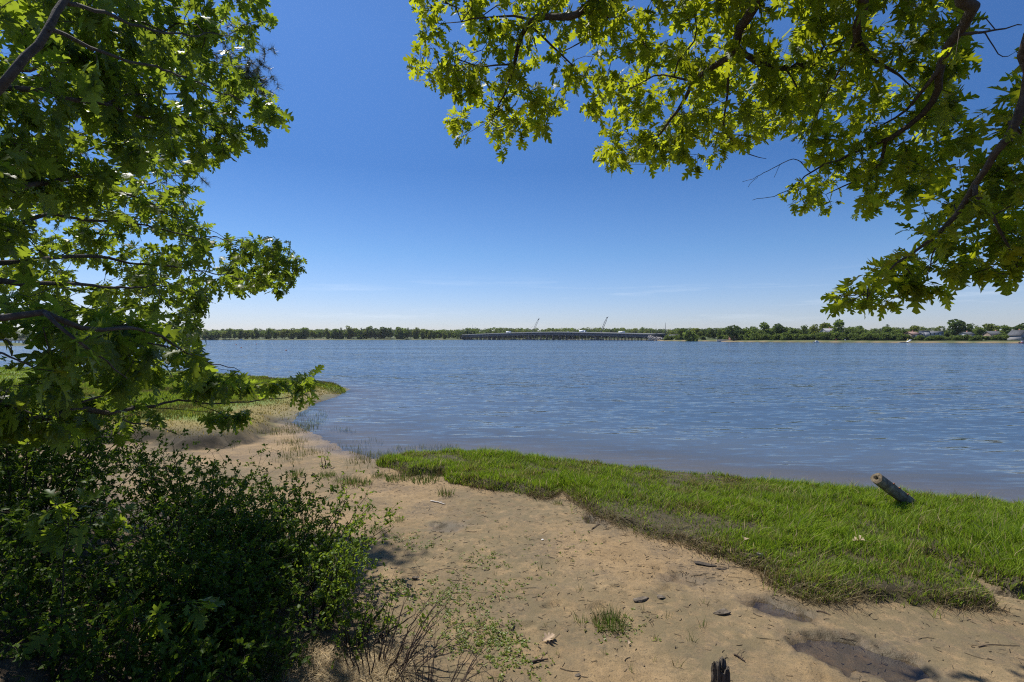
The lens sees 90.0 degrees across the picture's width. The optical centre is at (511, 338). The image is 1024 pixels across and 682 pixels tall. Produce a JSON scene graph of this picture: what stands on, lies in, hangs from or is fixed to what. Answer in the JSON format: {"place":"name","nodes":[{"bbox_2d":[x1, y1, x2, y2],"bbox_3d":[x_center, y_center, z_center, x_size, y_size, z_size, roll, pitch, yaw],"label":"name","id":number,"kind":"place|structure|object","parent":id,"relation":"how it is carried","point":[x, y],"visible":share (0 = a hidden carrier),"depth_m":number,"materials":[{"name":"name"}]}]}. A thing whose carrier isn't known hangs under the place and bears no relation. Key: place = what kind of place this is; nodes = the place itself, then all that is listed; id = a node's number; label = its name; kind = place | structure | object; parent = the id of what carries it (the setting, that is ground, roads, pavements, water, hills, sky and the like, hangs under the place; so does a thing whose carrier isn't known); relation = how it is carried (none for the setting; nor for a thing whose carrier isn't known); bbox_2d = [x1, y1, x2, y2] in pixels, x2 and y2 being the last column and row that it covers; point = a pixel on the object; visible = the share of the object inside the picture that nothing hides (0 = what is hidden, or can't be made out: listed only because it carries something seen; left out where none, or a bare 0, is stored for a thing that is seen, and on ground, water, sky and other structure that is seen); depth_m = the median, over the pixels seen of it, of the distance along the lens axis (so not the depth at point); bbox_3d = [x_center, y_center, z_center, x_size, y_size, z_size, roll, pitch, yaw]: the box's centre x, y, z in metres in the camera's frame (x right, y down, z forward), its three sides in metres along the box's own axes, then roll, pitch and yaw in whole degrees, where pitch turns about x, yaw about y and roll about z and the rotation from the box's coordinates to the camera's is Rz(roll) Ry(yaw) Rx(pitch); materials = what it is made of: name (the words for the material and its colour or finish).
{"place":"outdoors","nodes":[
{"label":"outdoors","id":0,"kind":"place"},
{"bbox_2d":[0,366,345,437],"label":"spit grass","id":1,"kind":"structure","parent":0,"point":[145,393],"depth_m":22.35,"materials":[{"name":"plant"}]},
{"bbox_2d":[0,330,1023,681],"bbox_3d":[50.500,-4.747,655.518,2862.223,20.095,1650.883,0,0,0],"label":"ground","id":2,"kind":"structure","parent":0,"point":[804,648],"depth_m":9.03,"materials":[{"name":"sand"}]},
{"bbox_2d":[0,513,155,681],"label":"shrub","id":3,"kind":"object","parent":2,"relation":"on","point":[6,619],"visible":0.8,"depth_m":3.70,"materials":[{"name":"green plant"}]},
{"bbox_2d":[19,486,136,650],"bbox_3d":[-3.256,1.798,3.770,0.897,1.378,0.446,0,0,0],"label":"oak sapling","id":4,"kind":"object","parent":2,"relation":"on","point":[50,539],"visible":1,"depth_m":3.74,"materials":[{"name":"green plant"}]},
{"bbox_2d":[0,394,165,563],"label":"shrub","id":5,"kind":"object","parent":2,"relation":"on","point":[11,482],"visible":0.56,"depth_m":5.34,"materials":[{"name":"green plant"}]},
{"bbox_2d":[0,464,165,627],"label":"shrub","id":6,"kind":"object","parent":2,"relation":"on","point":[26,545],"visible":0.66,"depth_m":4.22,"materials":[{"name":"green plant"}]},
{"bbox_2d":[0,354,170,518],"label":"shrub","id":7,"kind":"object","parent":2,"relation":"on","point":[117,451],"visible":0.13,"depth_m":6.16,"materials":[{"name":"green plant"}]},
{"bbox_2d":[18,586,224,681],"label":"oak sapling","id":8,"kind":"object","parent":2,"relation":"on","point":[159,624],"visible":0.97,"depth_m":3.66,"materials":[{"name":"green plant"}]},
{"bbox_2d":[1,21,284,288],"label":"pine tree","id":9,"kind":"object","parent":2,"relation":"on","point":[247,68],"visible":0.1,"depth_m":10.92,"materials":[{"name":"green plant"}]},
{"bbox_2d":[0,466,318,651],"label":"shrub","id":10,"kind":"object","parent":2,"relation":"on","point":[148,566],"visible":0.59,"depth_m":4.62,"materials":[{"name":"green plant"}]},
{"bbox_2d":[0,552,323,681],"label":"shade grass","id":11,"kind":"structure","parent":2,"relation":"on","point":[130,628],"depth_m":4.39,"materials":[{"name":"plant"}]},
{"bbox_2d":[0,0,324,455],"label":"oak tree","id":12,"kind":"object","parent":2,"relation":"on","point":[108,90],"visible":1,"depth_m":4.31,"materials":[{"name":"green plant"}]},
{"bbox_2d":[43,606,281,681],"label":"shrub","id":13,"kind":"object","parent":2,"relation":"on","point":[163,651],"visible":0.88,"depth_m":3.74,"materials":[{"name":"green plant"}]},
{"bbox_2d":[45,417,297,553],"bbox_3d":[-4.347,2.115,7.071,2.865,2.273,2.408,0,0,0],"label":"shrub","id":14,"kind":"object","parent":2,"relation":"on","point":[158,492],"visible":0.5,"depth_m":6.80,"materials":[{"name":"green plant"}]},
{"bbox_2d":[83,510,310,668],"bbox_3d":[-2.755,2.394,4.723,1.641,1.652,1.506,0,0,0],"label":"shrub","id":15,"kind":"object","parent":2,"relation":"on","point":[239,575],"visible":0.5,"depth_m":4.61,"materials":[{"name":"green plant"}]},
{"bbox_2d":[207,331,217,339],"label":"tree","id":16,"kind":"object","parent":2,"relation":"on","point":[212,335],"visible":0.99,"depth_m":868.56,"materials":[{"name":"plant"}]},
{"bbox_2d":[1,533,448,681],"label":"straw litter","id":17,"kind":"object","parent":2,"relation":"on","point":[381,668],"visible":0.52,"depth_m":4.56,"materials":[{"name":"plant"}]},
{"bbox_2d":[221,331,229,338],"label":"tree","id":18,"kind":"object","parent":2,"relation":"on","point":[224,333],"visible":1,"depth_m":873.91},
{"bbox_2d":[132,553,346,681],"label":"shrub","id":19,"kind":"object","parent":2,"relation":"on","point":[252,658],"visible":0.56,"depth_m":4.35,"materials":[{"name":"green plant"}]},
{"bbox_2d":[240,330,250,338],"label":"tree","id":20,"kind":"object","parent":2,"relation":"on","point":[246,332],"visible":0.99,"depth_m":892.70,"materials":[{"name":"plant"}]},
{"bbox_2d":[142,455,367,581],"bbox_3d":[-3.278,2.345,6.090,2.343,1.852,2.255,0,0,13],"label":"shrub","id":21,"kind":"object","parent":2,"relation":"on","point":[218,498],"visible":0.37,"depth_m":6.15,"materials":[{"name":"green plant"}]},
{"bbox_2d":[177,476,348,621],"bbox_3d":[-2.737,2.424,5.584,1.738,1.597,1.416,0,0,0],"label":"shrub","id":22,"kind":"object","parent":2,"relation":"on","point":[275,533],"visible":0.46,"depth_m":5.58,"materials":[{"name":"green plant"}]},
{"bbox_2d":[264,328,271,338],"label":"tree","id":23,"kind":"object","parent":2,"relation":"on","point":[268,334],"visible":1,"depth_m":900.71,"materials":[{"name":"plant"}]},
{"bbox_2d":[280,329,288,338],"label":"tree","id":24,"kind":"object","parent":2,"relation":"on","point":[283,332],"visible":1,"depth_m":915.26,"materials":[{"name":"plant"}]},
{"bbox_2d":[288,328,295,338],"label":"tree","id":25,"kind":"object","parent":2,"relation":"on","point":[290,334],"visible":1,"depth_m":915.46,"materials":[{"name":"plant"}]},
{"bbox_2d":[285,468,305,477],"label":"grass tuft","id":26,"kind":"object","parent":2,"relation":"on","point":[294,473],"visible":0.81,"depth_m":11.03,"materials":[{"name":"plant"}]},
{"bbox_2d":[297,327,309,338],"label":"tree","id":27,"kind":"object","parent":2,"relation":"on","point":[302,332],"visible":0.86,"depth_m":927.95,"materials":[{"name":"plant"}]},
{"bbox_2d":[312,452,331,467],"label":"seedling","id":28,"kind":"object","parent":2,"relation":"on","point":[322,465],"visible":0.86,"depth_m":11.82,"materials":[{"name":"green plant"}]},
{"bbox_2d":[264,508,384,640],"bbox_3d":[-1.835,2.440,5.315,1.092,1.384,1.091,0,0,28],"label":"shrub","id":29,"kind":"object","parent":2,"relation":"on","point":[346,573],"visible":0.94,"depth_m":5.23,"materials":[{"name":"green plant"}]},
{"bbox_2d":[315,470,335,478],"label":"grass tuft","id":30,"kind":"object","parent":2,"relation":"on","point":[322,474],"visible":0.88,"depth_m":11.03,"materials":[{"name":"plant"}]},
{"bbox_2d":[324,328,330,338],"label":"tree","id":31,"kind":"object","parent":2,"relation":"on","point":[327,333],"visible":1,"depth_m":940.73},
{"bbox_2d":[330,328,336,338],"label":"tree","id":32,"kind":"object","parent":2,"relation":"on","point":[333,335],"visible":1,"depth_m":940.17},
{"bbox_2d":[332,329,343,338],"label":"tree","id":33,"kind":"object","parent":2,"relation":"on","point":[336,332],"visible":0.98,"depth_m":943.49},
{"bbox_2d":[265,463,412,603],"bbox_3d":[-2.274,2.498,6.504,1.711,1.838,1.652,0,0,32],"label":"shrub","id":34,"kind":"object","parent":2,"relation":"on","point":[333,511],"visible":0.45,"depth_m":6.23,"materials":[{"name":"green plant"}]},
{"bbox_2d":[332,473,357,484],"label":"grass tuft","id":35,"kind":"object","parent":2,"relation":"on","point":[337,480],"visible":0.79,"depth_m":10.65,"materials":[{"name":"plant"}]},
{"bbox_2d":[232,409,458,479],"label":"shore shoots","id":36,"kind":"object","parent":2,"relation":"on","point":[323,421],"visible":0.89,"depth_m":14.55,"materials":[{"name":"green plant"}]},
{"bbox_2d":[346,326,352,338],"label":"tree","id":37,"kind":"object","parent":2,"relation":"on","point":[349,329],"visible":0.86,"depth_m":954.07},
{"bbox_2d":[345,476,372,486],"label":"grass tuft","id":38,"kind":"object","parent":2,"relation":"on","point":[357,481],"visible":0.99,"depth_m":10.51,"materials":[{"name":"plant"}]},
{"bbox_2d":[354,329,364,338],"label":"tree","id":39,"kind":"object","parent":2,"relation":"on","point":[359,334],"visible":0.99,"depth_m":948.80,"materials":[{"name":"plant"}]},
{"bbox_2d":[363,327,368,338],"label":"tree","id":40,"kind":"object","parent":2,"relation":"on","point":[366,332],"visible":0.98,"depth_m":958.25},
{"bbox_2d":[368,328,379,338],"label":"tree","id":41,"kind":"object","parent":2,"relation":"on","point":[374,333],"visible":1,"depth_m":957.06,"materials":[{"name":"plant"}]},
{"bbox_2d":[371,471,386,478],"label":"grass tuft","id":42,"kind":"object","parent":2,"relation":"on","point":[378,475],"visible":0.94,"depth_m":11.02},
{"bbox_2d":[318,578,442,660],"bbox_3d":[-1.439,2.834,4.938,1.232,1.055,0.962,0,0,27],"label":"shrub","id":43,"kind":"object","parent":2,"relation":"on","point":[358,616],"visible":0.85,"depth_m":5.02,"materials":[{"name":"green plant"}]},
{"bbox_2d":[379,326,390,338],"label":"tree","id":44,"kind":"object","parent":2,"relation":"on","point":[382,329],"visible":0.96,"depth_m":958.94,"materials":[{"name":"plant"}]},
{"bbox_2d":[296,545,494,681],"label":"dead shrub","id":45,"kind":"object","parent":2,"relation":"on","point":[407,657],"visible":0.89,"depth_m":4.58,"materials":[{"name":"plant"}]},
{"bbox_2d":[385,469,411,482],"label":"grass tuft","id":46,"kind":"object","parent":2,"relation":"on","point":[402,477],"visible":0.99,"depth_m":10.83,"materials":[{"name":"plant"}]},
{"bbox_2d":[395,328,407,338],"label":"tree","id":47,"kind":"object","parent":2,"relation":"on","point":[403,333],"visible":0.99,"depth_m":964.73,"materials":[{"name":"plant"}]},
{"bbox_2d":[410,470,440,484],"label":"grass tuft","id":48,"kind":"object","parent":2,"relation":"on","point":[419,479],"visible":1,"depth_m":10.68,"materials":[{"name":"plant"}]},
{"bbox_2d":[375,596,505,681],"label":"dead shrub","id":49,"kind":"object","parent":2,"relation":"on","point":[456,671],"visible":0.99,"depth_m":4.36,"materials":[{"name":"plant"}]},
{"bbox_2d":[437,485,456,496],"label":"grass tuft","id":50,"kind":"object","parent":2,"relation":"on","point":[445,492],"visible":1,"depth_m":9.77,"materials":[{"name":"plant"}]},
{"bbox_2d":[5,325,1014,339],"bbox_3d":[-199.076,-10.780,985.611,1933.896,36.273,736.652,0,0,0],"label":"distant wood","id":51,"kind":"object","parent":2,"relation":"on","point":[515,330],"visible":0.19,"depth_m":1155.07,"materials":[{"name":"green plant"}]},
{"bbox_2d":[371,513,660,681],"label":"sand weeds","id":52,"kind":"object","parent":2,"relation":"on","point":[493,631],"visible":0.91,"depth_m":5.30,"materials":[{"name":"green plant"}]},
{"bbox_2d":[531,655,547,662],"bbox_3d":[0.252,2.966,4.729,0.165,0.030,0.048,0,0,-21],"label":"stick","id":53,"kind":"object","parent":2,"relation":"on","point":[536,660],"visible":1,"depth_m":4.72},
{"bbox_2d":[539,632,553,642],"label":"dead leaf","id":54,"kind":"object","parent":2,"relation":"on","point":[549,636],"visible":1,"depth_m":5.07,"materials":[{"name":"plant"}]},
{"bbox_2d":[461,332,664,341],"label":"bridge","id":55,"kind":"structure","parent":2,"relation":"on","point":[601,335],"depth_m":777.21,"materials":[{"name":"concrete"}]},
{"bbox_2d":[590,602,632,633],"bbox_3d":[1.021,2.874,5.339,0.494,0.272,0.489,0,0,10],"label":"grass tuft","id":56,"kind":"object","parent":2,"relation":"on","point":[606,616],"visible":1,"depth_m":5.33,"materials":[{"name":"plant"}]},
{"bbox_2d":[633,596,648,601],"bbox_3d":[1.481,2.986,5.853,0.225,0.036,0.087,0,0,-20],"label":"rock","id":57,"kind":"object","parent":2,"relation":"on","point":[641,599],"visible":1,"depth_m":5.84,"materials":[{"name":"stone"}]},
{"bbox_2d":[308,467,1022,681],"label":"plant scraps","id":58,"kind":"object","parent":2,"relation":"on","point":[618,592],"visible":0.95,"depth_m":5.97,"materials":[{"name":"plant"}]},
{"bbox_2d":[682,330,698,343],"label":"tree","id":59,"kind":"object","parent":2,"relation":"on","point":[689,335],"visible":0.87,"depth_m":512.28,"materials":[{"name":"plant"}]},
{"bbox_2d":[690,328,700,335],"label":"tree","id":60,"kind":"object","parent":2,"relation":"on","point":[696,330],"visible":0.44,"depth_m":556.01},
{"bbox_2d":[694,561,716,565],"bbox_3d":[2.557,2.989,6.775,0.285,0.017,0.103,0,0,20],"label":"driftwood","id":61,"kind":"object","parent":2,"relation":"on","point":[703,563],"visible":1,"depth_m":6.77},
{"bbox_2d":[396,461,1023,618],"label":"dry straw","id":62,"kind":"object","parent":2,"relation":"on","point":[852,597],"visible":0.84,"depth_m":6.13,"materials":[{"name":"plant"}]},
{"bbox_2d":[708,328,717,338],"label":"tree","id":63,"kind":"object","parent":2,"relation":"on","point":[713,332],"visible":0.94,"depth_m":545.48,"materials":[{"name":"plant"}]},
{"bbox_2d":[403,0,1023,320],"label":"oak tree","id":64,"kind":"object","parent":2,"relation":"on","point":[940,107],"visible":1,"depth_m":4.66,"materials":[{"name":"green plant"}]},
{"bbox_2d":[716,329,721,338],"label":"tree","id":65,"kind":"object","parent":2,"relation":"on","point":[719,335],"visible":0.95,"depth_m":509.62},
{"bbox_2d":[711,656,729,681],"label":"stump","id":66,"kind":"object","parent":2,"relation":"on","point":[720,671],"visible":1,"depth_m":4.27,"materials":[{"name":"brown wood"}]},
{"bbox_2d":[713,608,730,614],"bbox_3d":[2.284,2.986,5.572,0.176,0.055,0.085,0,0,-15],"label":"rock","id":67,"kind":"object","parent":2,"relation":"on","point":[723,611],"visible":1,"depth_m":5.56,"materials":[{"name":"stone"}]},
{"bbox_2d":[724,325,741,340],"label":"tree","id":68,"kind":"object","parent":2,"relation":"on","point":[733,332],"visible":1,"depth_m":454.26,"materials":[{"name":"plant"}]},
{"bbox_2d":[743,327,756,338],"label":"tree","id":69,"kind":"object","parent":2,"relation":"on","point":[748,331],"visible":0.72,"depth_m":439.03,"materials":[{"name":"plant"}]},
{"bbox_2d":[748,333,757,339],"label":"tree","id":70,"kind":"object","parent":2,"relation":"on","point":[752,336],"visible":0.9,"depth_m":429.40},
{"bbox_2d":[758,322,771,334],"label":"tree","id":71,"kind":"object","parent":2,"relation":"on","point":[767,326],"visible":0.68,"depth_m":428.44,"materials":[{"name":"plant"}]},
{"bbox_2d":[773,323,788,333],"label":"tree","id":72,"kind":"object","parent":2,"relation":"on","point":[779,328],"visible":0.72,"depth_m":423.41,"materials":[{"name":"plant"}]},
{"bbox_2d":[779,332,791,339],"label":"tree","id":73,"kind":"object","parent":2,"relation":"on","point":[785,336],"visible":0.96,"depth_m":410.47,"materials":[{"name":"plant"}]},
{"bbox_2d":[786,327,797,333],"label":"tree","id":74,"kind":"object","parent":2,"relation":"on","point":[792,330],"visible":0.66,"depth_m":417.02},
{"bbox_2d":[798,334,806,339],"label":"tree","id":75,"kind":"object","parent":2,"relation":"on","point":[802,336],"visible":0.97,"depth_m":401.53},
{"bbox_2d":[798,325,807,333],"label":"tree","id":76,"kind":"object","parent":2,"relation":"on","point":[804,328],"visible":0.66,"depth_m":417.46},
{"bbox_2d":[809,324,820,334],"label":"tree","id":77,"kind":"object","parent":2,"relation":"on","point":[813,329],"visible":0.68,"depth_m":429.28,"materials":[{"name":"plant"}]},
{"bbox_2d":[815,331,826,339],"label":"tree","id":78,"kind":"object","parent":2,"relation":"on","point":[820,334],"visible":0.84,"depth_m":395.85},
{"bbox_2d":[819,322,831,329],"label":"tree","id":79,"kind":"object","parent":2,"relation":"on","point":[823,325],"visible":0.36,"depth_m":437.47,"materials":[{"name":"plant"}]},
{"bbox_2d":[819,328,832,332],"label":"house","id":80,"kind":"structure","parent":2,"relation":"on","point":[826,329],"depth_m":417.03,"materials":[{"name":"white"}]},
{"bbox_2d":[826,332,836,339],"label":"tree","id":81,"kind":"object","parent":2,"relation":"on","point":[832,336],"visible":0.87,"depth_m":390.74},
{"bbox_2d":[830,319,845,333],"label":"tree","id":82,"kind":"object","parent":2,"relation":"on","point":[839,323],"visible":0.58,"depth_m":397.96,"materials":[{"name":"plant"}]},
{"bbox_2d":[834,331,847,339],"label":"tree","id":83,"kind":"object","parent":2,"relation":"on","point":[839,335],"visible":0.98,"depth_m":387.49,"materials":[{"name":"plant"}]},
{"bbox_2d":[843,326,855,335],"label":"tree","id":84,"kind":"object","parent":2,"relation":"on","point":[849,329],"visible":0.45,"depth_m":417.38,"materials":[{"name":"plant"}]},
{"bbox_2d":[848,333,860,339],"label":"tree","id":85,"kind":"object","parent":2,"relation":"on","point":[853,336],"visible":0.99,"depth_m":382.07,"materials":[{"name":"plant"}]},
{"bbox_2d":[854,328,866,334],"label":"tree","id":86,"kind":"object","parent":2,"relation":"on","point":[858,331],"visible":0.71,"depth_m":403.80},
{"bbox_2d":[861,332,871,339],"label":"tree","id":87,"kind":"object","parent":2,"relation":"on","point":[867,335],"visible":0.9,"depth_m":376.56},
{"bbox_2d":[867,333,877,339],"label":"tree","id":88,"kind":"object","parent":2,"relation":"on","point":[874,336],"visible":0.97,"depth_m":374.87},
{"bbox_2d":[876,333,886,340],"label":"tree","id":89,"kind":"object","parent":2,"relation":"on","point":[880,337],"visible":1,"depth_m":372.40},
{"bbox_2d":[881,327,893,333],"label":"tree","id":90,"kind":"object","parent":2,"relation":"on","point":[887,329],"visible":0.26,"depth_m":394.21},
{"bbox_2d":[870,473,915,504],"bbox_3d":[6.999,2.897,9.024,1.730,1.180,0.213,0,0,-19],"label":"leaning post","id":91,"kind":"object","parent":2,"relation":"on","point":[889,487],"visible":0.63,"depth_m":8.79,"materials":[{"name":"grey wood"}]},
{"bbox_2d":[890,329,902,333],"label":"tree","id":92,"kind":"object","parent":2,"relation":"on","point":[895,331],"visible":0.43,"depth_m":397.40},
{"bbox_2d":[903,334,913,340],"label":"tree","id":93,"kind":"object","parent":2,"relation":"on","point":[907,336],"visible":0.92,"depth_m":365.97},
{"bbox_2d":[905,331,920,337],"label":"house","id":94,"kind":"structure","parent":2,"relation":"on","point":[912,334],"depth_m":389.12,"materials":[{"name":"brown"}]},
{"bbox_2d":[908,325,920,331],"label":"tree","id":95,"kind":"object","parent":2,"relation":"on","point":[914,328],"visible":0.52,"depth_m":448.42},
{"bbox_2d":[919,331,943,337],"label":"house","id":96,"kind":"structure","parent":2,"relation":"on","point":[931,333],"depth_m":387.50,"materials":[{"name":"grey"}]},
{"bbox_2d":[947,319,972,335],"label":"tree","id":97,"kind":"object","parent":2,"relation":"on","point":[957,326],"visible":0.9,"depth_m":383.19,"materials":[{"name":"plant"}]},
{"bbox_2d":[957,331,975,336],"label":"house","id":98,"kind":"structure","parent":2,"relation":"on","point":[967,333],"depth_m":360.50,"materials":[{"name":"white"}]},
{"bbox_2d":[973,326,986,335],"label":"tree","id":99,"kind":"object","parent":2,"relation":"on","point":[979,330],"visible":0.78,"depth_m":393.76,"materials":[{"name":"plant"}]},
{"bbox_2d":[982,323,999,330],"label":"tree","id":100,"kind":"object","parent":2,"relation":"on","point":[990,327],"visible":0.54,"depth_m":399.09,"materials":[{"name":"plant"}]},
{"bbox_2d":[982,330,999,337],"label":"house","id":101,"kind":"structure","parent":2,"relation":"on","point":[990,333],"depth_m":360.87,"materials":[{"name":"grey"}]},
{"bbox_2d":[998,334,1009,340],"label":"tree","id":102,"kind":"object","parent":2,"relation":"on","point":[1004,337],"visible":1,"depth_m":339.53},
{"bbox_2d":[998,324,1011,335],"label":"tree","id":103,"kind":"object","parent":2,"relation":"on","point":[1004,328],"visible":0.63,"depth_m":354.52,"materials":[{"name":"plant"}]},
{"bbox_2d":[1007,329,1023,340],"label":"house","id":104,"kind":"structure","parent":2,"relation":"on","point":[1016,335],"depth_m":336.71,"materials":[{"name":"white"}]},
{"bbox_2d":[1010,323,1023,330],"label":"tree","id":105,"kind":"object","parent":2,"relation":"on","point":[1019,326],"visible":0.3,"depth_m":379.39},
{"bbox_2d":[0,340,1023,473],"bbox_3d":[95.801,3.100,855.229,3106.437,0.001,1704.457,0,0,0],"label":"river water","id":106,"kind":"structure","parent":0,"point":[976,349],"depth_m":58.05,"materials":[{"name":"liquid"}]},
{"bbox_2d":[0,0,1023,333],"label":"sky","id":107,"kind":"structure","parent":0,"point":[394,224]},
{"bbox_2d":[375,444,1023,618],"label":"marsh grass","id":108,"kind":"structure","parent":0,"point":[984,528],"depth_m":8.12,"materials":[{"name":"plant"}]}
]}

